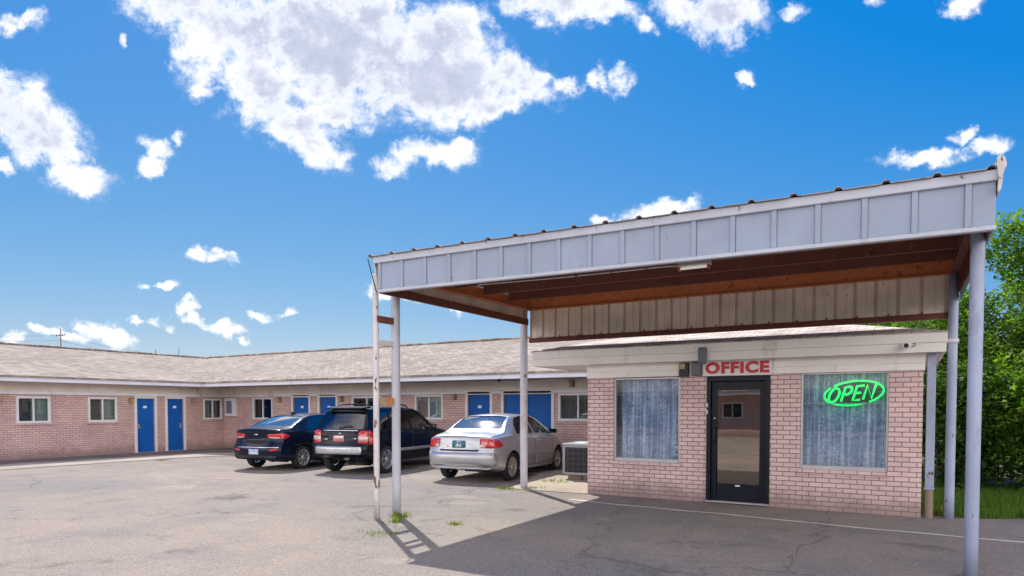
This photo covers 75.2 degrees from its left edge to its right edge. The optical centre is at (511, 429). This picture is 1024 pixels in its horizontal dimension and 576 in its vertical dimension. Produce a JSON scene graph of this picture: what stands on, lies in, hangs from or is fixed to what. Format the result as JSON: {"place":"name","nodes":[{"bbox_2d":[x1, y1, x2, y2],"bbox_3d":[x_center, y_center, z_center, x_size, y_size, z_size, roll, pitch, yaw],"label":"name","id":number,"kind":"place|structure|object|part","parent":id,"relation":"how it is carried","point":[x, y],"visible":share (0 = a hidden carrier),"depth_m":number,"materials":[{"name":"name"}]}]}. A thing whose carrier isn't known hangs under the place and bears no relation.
{"place":"outdoors","nodes":[
{"label":"outdoors","id":0,"kind":"place"},
{"bbox_2d":[0,457,1023,575],"bbox_3d":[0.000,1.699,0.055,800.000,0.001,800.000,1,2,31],"label":"ground","id":1,"kind":"structure","parent":0,"point":[214,516],"depth_m":9.17,"materials":[{"name":"grey asphalt"}]},
{"bbox_2d":[234,412,324,468],"bbox_3d":[-6.119,0.246,20.163,2.202,1.594,4.705,1,2,22],"label":"sedan car","id":2,"kind":"object","parent":1,"relation":"on","point":[284,438],"visible":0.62,"depth_m":18.30,"materials":[{"name":"blue paint"}]},
{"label":"rear window","id":3,"kind":"part","parent":2,"relation":"part of","materials":[{"name":"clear glass"}]},
{"bbox_3d":[-5.511,0.396,19.246,0.090,0.772,1.147,1,2,22],"label":"door","id":4,"kind":"part","parent":2,"relation":"part of","materials":[{"name":"blue paint"}]},
{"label":"side window","id":5,"kind":"part","parent":2,"relation":"part of","materials":[{"name":"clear glass"}]},
{"bbox_2d":[0,453,567,474],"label":"walkway","id":6,"kind":"structure","parent":1,"relation":"on","point":[128,459],"depth_m":20.54,"materials":[{"name":"concrete"}]},
{"bbox_2d":[0,448,562,469],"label":"walkway edge","id":7,"kind":"object","parent":6,"relation":"on","point":[231,450],"visible":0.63,"depth_m":22.55,"materials":[{"name":"grey concrete"}]},
{"bbox_2d":[0,336,616,463],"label":"motel building","id":8,"kind":"structure","parent":1,"relation":"on","point":[59,401],"depth_m":23.81,"materials":[{"name":"pink brick"}]},
{"bbox_2d":[15,396,52,425],"bbox_3d":[-15.863,-0.630,21.981,0.248,0.966,1.100,1,2,31],"label":"window","id":9,"kind":"structure","parent":8,"relation":"in","point":[30,410],"depth_m":21.99,"materials":[{"name":"white glass"}]},
{"bbox_2d":[87,397,118,423],"bbox_3d":[-14.737,-0.691,23.858,0.248,0.966,1.100,1,2,31],"label":"window","id":10,"kind":"structure","parent":8,"relation":"in","point":[101,410],"depth_m":23.88,"materials":[{"name":"grey glass"}]},
{"bbox_2d":[128,398,134,402],"bbox_3d":[-14.091,-1.083,24.624,0.149,0.200,0.180,1,2,31],"label":"wall lamp","id":11,"kind":"object","parent":8,"relation":"attached to","point":[130,400],"visible":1,"depth_m":24.58,"materials":[{"name":"beige glass"}]},
{"bbox_2d":[134,396,157,452],"bbox_3d":[-13.904,-0.219,25.200,0.141,2.137,0.870,1,2,31],"label":"door","id":12,"kind":"structure","parent":8,"relation":"in","point":[143,406],"depth_m":25.22,"materials":[{"name":"blue paint"}]},
{"bbox_2d":[165,396,186,450],"bbox_3d":[-13.295,-0.252,26.216,0.141,2.137,0.860,1,2,31],"label":"door","id":13,"kind":"structure","parent":8,"relation":"in","point":[173,405],"depth_m":26.23,"materials":[{"name":"blue paint"}]},
{"bbox_2d":[202,399,223,420],"bbox_3d":[-12.487,-0.828,27.614,0.250,0.936,0.960,1,2,31],"label":"window","id":14,"kind":"structure","parent":8,"relation":"in","point":[212,408],"depth_m":27.64,"materials":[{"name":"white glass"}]},
{"bbox_2d":[225,398,237,415],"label":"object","id":15,"kind":"object","parent":8,"relation":"attached to","point":[230,406],"visible":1,"depth_m":27.55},
{"bbox_2d":[251,397,272,420],"bbox_3d":[-9.980,-0.824,26.786,1.310,0.960,0.247,1,2,31],"label":"window","id":16,"kind":"structure","parent":8,"relation":"in","point":[262,407],"depth_m":26.72,"materials":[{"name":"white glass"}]},
{"bbox_2d":[291,395,310,412],"bbox_3d":[-8.098,-0.258,25.637,1.060,2.187,0.141,1,2,31],"label":"door","id":17,"kind":"structure","parent":8,"relation":"in","point":[302,405],"depth_m":25.63,"materials":[{"name":"blue paint"}]},
{"bbox_2d":[317,394,337,413],"bbox_3d":[-6.862,-0.234,24.897,1.040,2.187,0.141,1,2,31],"label":"door","id":18,"kind":"structure","parent":8,"relation":"in","point":[326,401],"depth_m":24.95,"materials":[{"name":"blue paint"}]},
{"bbox_2d":[337,396,343,401],"bbox_3d":[-6.298,-1.135,24.389,0.180,0.200,0.149,1,2,31],"label":"wall lamp","id":19,"kind":"object","parent":8,"relation":"attached to","point":[341,398],"visible":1,"depth_m":24.36,"materials":[{"name":"beige glass"}]},
{"bbox_2d":[351,396,381,405],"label":"window","id":20,"kind":"structure","parent":8,"relation":"in","point":[368,400],"depth_m":23.96,"materials":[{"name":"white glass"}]},
{"bbox_2d":[415,395,444,421],"bbox_3d":[-2.753,-0.727,22.457,1.300,0.910,0.247,1,2,31],"label":"window","id":21,"kind":"structure","parent":8,"relation":"in","point":[430,406],"depth_m":22.42,"materials":[{"name":"grey glass"}]},
{"bbox_2d":[450,394,456,399],"bbox_3d":[-1.923,-1.070,21.768,0.180,0.200,0.149,1,2,31],"label":"wall lamp","id":22,"kind":"object","parent":8,"relation":"attached to","point":[453,396],"visible":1,"depth_m":21.73,"materials":[{"name":"beige glass"}]},
{"bbox_2d":[465,392,492,416],"bbox_3d":[-1.042,-0.130,21.412,1.050,2.207,0.141,1,2,31],"label":"door","id":23,"kind":"structure","parent":8,"relation":"in","point":[482,403],"depth_m":21.41,"materials":[{"name":"blue paint"}]},
{"bbox_2d":[501,391,553,428],"bbox_3d":[0.489,-0.101,20.495,1.880,2.207,0.141,1,2,31],"label":"door","id":24,"kind":"structure","parent":8,"relation":"in","point":[540,405],"depth_m":20.33,"materials":[{"name":"blue paint"}]},
{"bbox_2d":[568,380,574,386],"bbox_3d":[1.739,-1.358,19.563,0.180,0.200,0.149,1,2,31],"label":"wall lamp","id":25,"kind":"object","parent":8,"relation":"attached to","point":[571,383],"visible":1,"depth_m":19.53,"materials":[{"name":"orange glass"}]},
{"bbox_2d":[556,393,587,423],"bbox_3d":[1.987,-0.635,19.620,1.390,0.910,0.250,1,2,31],"label":"window","id":26,"kind":"structure","parent":8,"relation":"in","point":[575,405],"depth_m":19.75,"materials":[{"name":"grey glass"}]},
{"bbox_2d":[357,529,397,537],"bbox_3d":[-1.843,1.384,8.964,0.720,0.050,0.597,1,2,31],"label":"weed tuft","id":27,"kind":"object","parent":1,"relation":"on","point":[378,532],"visible":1,"depth_m":8.97,"materials":[{"name":"green plant"}]},
{"bbox_2d":[313,404,445,472],"bbox_3d":[-3.526,0.167,19.023,2.239,1.826,4.696,1,2,23],"label":"suv car","id":28,"kind":"object","parent":1,"relation":"on","point":[342,434],"visible":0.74,"depth_m":17.27,"materials":[{"name":"black paint"}]},
{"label":"rear window","id":29,"kind":"part","parent":28,"relation":"part of","materials":[{"name":"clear glass"}]},
{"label":"side window","id":30,"kind":"part","parent":28,"relation":"part of","materials":[{"name":"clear glass"}]},
{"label":"side window","id":31,"kind":"part","parent":28,"relation":"part of","materials":[{"name":"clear glass"}]},
{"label":"door","id":32,"kind":"part","parent":28,"relation":"part of","materials":[{"name":"black paint"}]},
{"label":"door","id":33,"kind":"part","parent":28,"relation":"part of","materials":[{"name":"black paint"}]},
{"bbox_2d":[388,515,403,522],"bbox_3d":[-1.727,1.320,9.886,0.285,0.116,0.203,1,2,31],"label":"weed tuft","id":34,"kind":"object","parent":1,"relation":"on","point":[395,520],"visible":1,"depth_m":9.89,"materials":[{"name":"green plant"}]},
{"bbox_2d":[388,511,411,518],"bbox_3d":[-1.750,1.313,10.382,0.480,0.099,0.466,1,2,31],"label":"weed tuft","id":35,"kind":"object","parent":1,"relation":"on","point":[398,515],"visible":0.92,"depth_m":10.38,"materials":[{"name":"green plant"}]},
{"bbox_2d":[446,520,462,525],"bbox_3d":[-0.801,1.349,9.714,0.320,0.070,0.205,1,2,31],"label":"weed tuft","id":36,"kind":"object","parent":1,"relation":"on","point":[455,523],"visible":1,"depth_m":9.71,"materials":[{"name":"green plant"}]},
{"bbox_2d":[429,413,562,480],"bbox_3d":[-0.197,0.349,17.206,2.246,1.580,4.853,1,2,26],"label":"sedan car","id":37,"kind":"object","parent":1,"relation":"on","point":[489,442],"visible":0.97,"depth_m":15.51,"materials":[{"name":"silver metal"}]},
{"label":"side window","id":38,"kind":"part","parent":37,"relation":"part of","materials":[{"name":"glass"}]},
{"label":"rear window","id":39,"kind":"part","parent":37,"relation":"part of","materials":[{"name":"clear glass"}]},
{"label":"side window","id":40,"kind":"part","parent":37,"relation":"part of","materials":[{"name":"glass"}]},
{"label":"door","id":41,"kind":"part","parent":37,"relation":"part of","materials":[{"name":"silver metal"}]},
{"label":"door","id":42,"kind":"part","parent":37,"relation":"part of","materials":[{"name":"silver metal"}]},
{"bbox_2d":[492,485,525,490],"bbox_3d":[-0.040,1.200,13.861,0.812,0.098,0.435,1,2,31],"label":"weed tuft","id":43,"kind":"object","parent":1,"relation":"on","point":[501,487],"visible":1,"depth_m":13.92,"materials":[{"name":"green plant"}]},
{"bbox_2d":[509,473,587,493],"bbox_3d":[1.071,1.248,15.139,2.725,0.118,3.090,1,2,31],"label":"concrete pad","id":44,"kind":"object","parent":1,"relation":"on","point":[576,487],"visible":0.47,"depth_m":14.46,"materials":[{"name":"beige concrete"}]},
{"bbox_2d":[537,477,574,482],"bbox_3d":[0.972,1.155,15.219,1.045,0.100,0.764,1,2,31],"label":"weed tuft","id":45,"kind":"object","parent":44,"relation":"on","point":[560,481],"visible":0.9,"depth_m":15.18,"materials":[{"name":"green plant"}]},
{"bbox_2d":[562,441,587,479],"bbox_3d":[1.825,0.720,15.871,0.980,0.888,0.880,1,2,31],"label":"air conditioner","id":46,"kind":"object","parent":44,"relation":"on","point":[575,460],"visible":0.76,"depth_m":15.60,"materials":[{"name":"white metal"}]},
{"bbox_2d":[367,155,1006,575],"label":"canopy","id":47,"kind":"object","parent":1,"relation":"on","point":[897,251],"visible":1,"depth_m":9.70,"materials":[{"name":"white metal"}]},
{"bbox_2d":[676,260,711,270],"bbox_3d":[2.457,-2.286,8.973,0.440,0.235,0.138,1,2,31],"label":"tube light","id":48,"kind":"object","parent":47,"relation":"attached to","point":[694,265],"visible":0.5,"depth_m":8.94,"materials":[{"name":"plastic"}]},
{"bbox_2d":[531,325,948,517],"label":"office building","id":49,"kind":"structure","parent":1,"relation":"on","point":[785,434],"depth_m":11.40,"materials":[{"name":"brick"}]},
{"bbox_2d":[611,377,680,467],"bbox_3d":[2.604,-0.161,12.675,1.360,1.735,0.380,1,2,31],"label":"window","id":50,"kind":"structure","parent":49,"relation":"in","point":[650,406],"depth_m":12.73,"materials":[{"name":"glass"}]},
{"bbox_2d":[674,446,677,458],"bbox_3d":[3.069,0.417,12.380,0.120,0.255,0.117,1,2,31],"label":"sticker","id":51,"kind":"object","parent":49,"relation":"on","point":[676,452],"visible":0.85,"depth_m":12.35,"materials":[{"name":"paper"}]},
{"bbox_2d":[679,363,688,376],"bbox_3d":[3.117,-1.091,12.056,0.175,0.245,0.108,1,2,31],"label":"porch light","id":52,"kind":"object","parent":49,"relation":"attached to","point":[683,369],"visible":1,"depth_m":12.02,"materials":[{"name":"black plastic"}]},
{"bbox_2d":[691,362,701,375],"bbox_3d":[3.317,-1.097,11.938,0.180,0.245,0.105,1,2,31],"label":"junction box","id":53,"kind":"object","parent":49,"relation":"attached to","point":[696,368],"visible":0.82,"depth_m":11.89,"materials":[{"name":"grey metal"}]},
{"bbox_2d":[698,347,706,363],"bbox_3d":[3.322,-1.294,11.598,0.140,0.290,0.098,1,2,31],"label":"junction box","id":54,"kind":"object","parent":49,"relation":"attached to","point":[702,355],"visible":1,"depth_m":11.56,"materials":[{"name":"grey metal"}]},
{"bbox_2d":[703,358,771,375],"bbox_3d":[3.925,-1.089,11.600,1.168,0.278,0.057,1,2,31],"label":"office sign","id":55,"kind":"object","parent":49,"relation":"attached to","point":[762,366],"visible":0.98,"depth_m":11.57,"materials":[{"name":"plastic"}]},
{"bbox_2d":[705,375,770,505],"bbox_3d":[3.972,0.176,11.714,1.090,2.244,0.180,1,2,31],"label":"door","id":56,"kind":"structure","parent":49,"relation":"in","point":[738,410],"depth_m":11.73,"materials":[{"name":"metal"}]},
{"bbox_2d":[797,371,889,477],"bbox_3d":[5.473,-0.112,10.957,1.350,1.750,0.380,1,2,31],"label":"window","id":57,"kind":"structure","parent":49,"relation":"in","point":[849,439],"depth_m":11.01,"materials":[{"name":"glass"}]},
{"bbox_2d":[824,378,884,405],"bbox_3d":[5.576,-0.644,10.847,0.890,0.520,0.054,1,2,31],"label":"neon sign","id":58,"kind":"object","parent":49,"relation":"hanging from","point":[858,391],"visible":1,"depth_m":10.84,"materials":[{"name":"green glass"}]},
{"bbox_2d":[901,342,914,348],"bbox_3d":[5.947,-1.267,9.961,0.206,0.117,0.207,1,2,31],"label":"security camera","id":59,"kind":"object","parent":49,"relation":"attached to","point":[905,345],"visible":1,"depth_m":9.91,"materials":[{"name":"white plastic"}]},
{"bbox_2d":[569,499,1023,542],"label":"painted line","id":60,"kind":"object","parent":1,"relation":"on","point":[807,522],"visible":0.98,"depth_m":9.86,"materials":[{"name":"paint"}]},
{"bbox_2d":[921,503,943,516],"bbox_3d":[6.701,1.248,10.521,0.426,0.220,0.617,-2,3,-43],"label":"weed tuft","id":61,"kind":"object","parent":1,"relation":"on","point":[937,511],"visible":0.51,"depth_m":10.51,"materials":[{"name":"green plant"}]},
{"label":"utility pole","id":62,"kind":"object","parent":1,"relation":"on","visible":0},
{"bbox_2d":[64,336,136,351],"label":"power line","id":63,"kind":"object","parent":62,"relation":"attached to","point":[98,344],"visible":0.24,"depth_m":70.06,"materials":[{"name":"metal"}]},
{"bbox_2d":[0,0,1023,356],"label":"sky","id":64,"kind":"structure","parent":0,"point":[200,178],"materials":[{"name":"blue"}]},
{"bbox_2d":[921,436,1023,519],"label":"lawn","id":65,"kind":"structure","parent":0,"point":[1004,482],"depth_m":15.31,"materials":[{"name":"plant"}]},
{"bbox_2d":[854,321,932,327],"bbox_3d":[9.943,-1.403,18.005,3.901,5.046,4.017,1,2,31],"label":"leafy tree","id":66,"kind":"object","parent":65,"relation":"on","point":[885,324],"visible":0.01,"depth_m":17.23,"materials":[{"name":"green plant"}]},
{"bbox_2d":[875,282,1023,468],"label":"leafy tree","id":67,"kind":"object","parent":65,"relation":"on","point":[992,341],"visible":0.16,"depth_m":14.87,"materials":[{"name":"green plant"}]},
{"bbox_2d":[921,354,1023,488],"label":"broadleaf shrub","id":68,"kind":"object","parent":65,"relation":"on","point":[992,429],"visible":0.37,"depth_m":13.28,"materials":[{"name":"green plant"}]},
{"bbox_2d":[958,346,1023,490],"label":"broadleaf shrub","id":69,"kind":"object","parent":65,"relation":"on","point":[1018,418],"visible":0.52,"depth_m":13.06,"materials":[{"name":"green plant"}]},
{"bbox_2d":[984,207,1023,376],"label":"leafy tree","id":70,"kind":"object","parent":65,"relation":"on","point":[1014,266],"visible":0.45,"depth_m":14.65,"materials":[{"name":"green plant"}]}
]}

